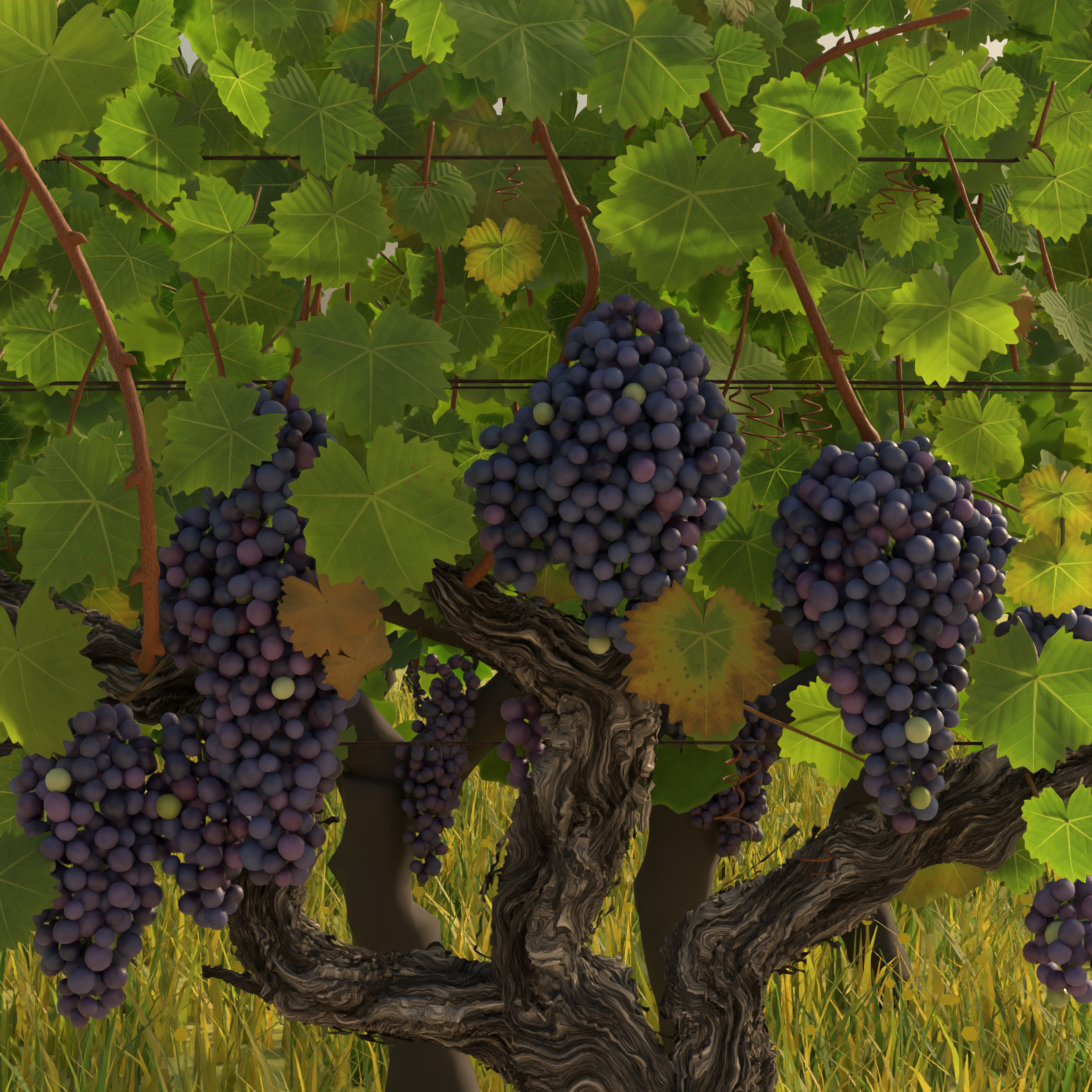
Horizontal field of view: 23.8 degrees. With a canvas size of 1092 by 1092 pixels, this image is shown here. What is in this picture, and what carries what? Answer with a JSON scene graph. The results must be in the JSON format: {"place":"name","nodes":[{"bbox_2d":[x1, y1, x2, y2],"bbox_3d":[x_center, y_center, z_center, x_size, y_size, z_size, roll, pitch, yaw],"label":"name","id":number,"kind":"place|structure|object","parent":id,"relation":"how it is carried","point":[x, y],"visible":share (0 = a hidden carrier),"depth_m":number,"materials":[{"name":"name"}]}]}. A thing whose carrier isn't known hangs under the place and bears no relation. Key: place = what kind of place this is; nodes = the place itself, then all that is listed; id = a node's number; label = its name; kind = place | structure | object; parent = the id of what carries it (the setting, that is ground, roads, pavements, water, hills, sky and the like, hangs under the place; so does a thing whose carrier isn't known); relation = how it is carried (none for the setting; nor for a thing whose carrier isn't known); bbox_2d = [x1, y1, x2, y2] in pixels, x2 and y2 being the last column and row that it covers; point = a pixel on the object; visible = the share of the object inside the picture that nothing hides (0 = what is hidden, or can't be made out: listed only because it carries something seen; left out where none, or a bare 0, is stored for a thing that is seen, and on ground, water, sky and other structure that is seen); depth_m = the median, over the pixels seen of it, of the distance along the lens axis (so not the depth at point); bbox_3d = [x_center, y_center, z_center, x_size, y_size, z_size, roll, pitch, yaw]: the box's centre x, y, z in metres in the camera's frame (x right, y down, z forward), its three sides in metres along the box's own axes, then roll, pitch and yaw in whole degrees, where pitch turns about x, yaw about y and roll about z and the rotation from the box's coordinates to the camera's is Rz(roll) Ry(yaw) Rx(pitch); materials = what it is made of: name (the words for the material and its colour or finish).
{"place":"outdoors","nodes":[
{"label":"outdoors","id":0,"kind":"place"},
{"bbox_2d":[21,454,1011,692],"bbox_3d":[-0.472,0.065,18.863,16.284,2.048,0.904,0,0,-1],"label":"vine","id":1,"kind":"object","parent":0,"point":[409,683],"depth_m":18.81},
{"bbox_2d":[20,0,1051,509],"label":"sky","id":2,"kind":"structure","parent":0,"point":[995,48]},
{"bbox_2d":[0,614,1091,1091],"bbox_3d":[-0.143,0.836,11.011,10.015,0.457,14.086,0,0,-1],"label":"grass","id":3,"kind":"structure","parent":0,"point":[814,1047],"depth_m":5.49,"materials":[{"name":"yellow plant"}]},
{"bbox_2d":[15,403,962,696],"bbox_3d":[-0.201,0.065,15.196,12.411,2.039,0.929,0,0,-1],"label":"vine","id":4,"kind":"object","parent":3,"relation":"on","point":[48,444],"depth_m":15.05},
{"bbox_2d":[18,328,1060,771],"bbox_3d":[-0.160,0.064,10.598,9.049,2.044,0.919,0,0,-1],"label":"vine","id":5,"kind":"object","parent":3,"relation":"on","point":[730,341],"depth_m":10.49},
{"bbox_2d":[0,0,1091,1091],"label":"grapevine","id":6,"kind":"object","parent":3,"relation":"on","point":[387,513],"depth_m":1.87,"materials":[{"name":"green plant"}]},
{"bbox_2d":[0,3,1068,878],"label":"vine shoots","id":7,"kind":"object","parent":6,"relation":"on","point":[140,477],"visible":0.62,"depth_m":1.84,"materials":[{"name":"brown plant"}]},
{"bbox_2d":[0,155,1091,757],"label":"trellis wires","id":8,"kind":"object","parent":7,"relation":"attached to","point":[496,157],"visible":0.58,"depth_m":1.87,"materials":[{"name":"black metal"}]},
{"bbox_2d":[0,0,1091,820],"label":"grapevine petioles","id":9,"kind":"object","parent":6,"relation":"attached to","point":[384,256],"visible":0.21,"depth_m":1.86,"materials":[{"name":"plant"}]},
{"bbox_2d":[9,294,1091,1027],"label":"grape clusters","id":10,"kind":"object","parent":6,"relation":"on","point":[847,590],"visible":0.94,"depth_m":1.80,"materials":[{"name":"purple food"}]},
{"bbox_2d":[87,298,1072,968],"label":"grape stems","id":11,"kind":"object","parent":10,"relation":"on","point":[633,324],"visible":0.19,"depth_m":1.83,"materials":[{"name":"plant"}]},
{"bbox_2d":[0,0,1091,1091],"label":"vine","id":12,"kind":"object","parent":3,"relation":"on","point":[688,778],"depth_m":3.59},
{"bbox_2d":[0,596,1079,883],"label":"background grape clusters","id":13,"kind":"object","parent":12,"relation":"on","point":[454,722],"visible":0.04,"depth_m":3.54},
{"bbox_2d":[0,149,1091,1013],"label":"vine","id":14,"kind":"object","parent":3,"relation":"on","point":[374,685],"depth_m":5.98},
{"bbox_2d":[0,255,1091,878],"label":"vine","id":15,"kind":"object","parent":3,"relation":"on","point":[40,435],"depth_m":8.26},
{"bbox_2d":[38,362,1060,740],"bbox_3d":[-0.106,0.064,12.874,10.415,2.046,0.995,0,0,-1],"label":"vine","id":16,"kind":"object","parent":3,"relation":"on","point":[180,373],"depth_m":12.92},
{"bbox_2d":[177,2,1009,666],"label":"vine canes","id":17,"kind":"object","parent":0,"point":[781,422],"visible":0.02,"depth_m":3.63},
{"bbox_2d":[168,367,1087,506],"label":"vine canes","id":18,"kind":"object","parent":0,"point":[908,414],"visible":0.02,"depth_m":8.34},
{"bbox_2d":[777,200,985,447],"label":"vine canes","id":19,"kind":"object","parent":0,"point":[944,403],"depth_m":5.96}
]}

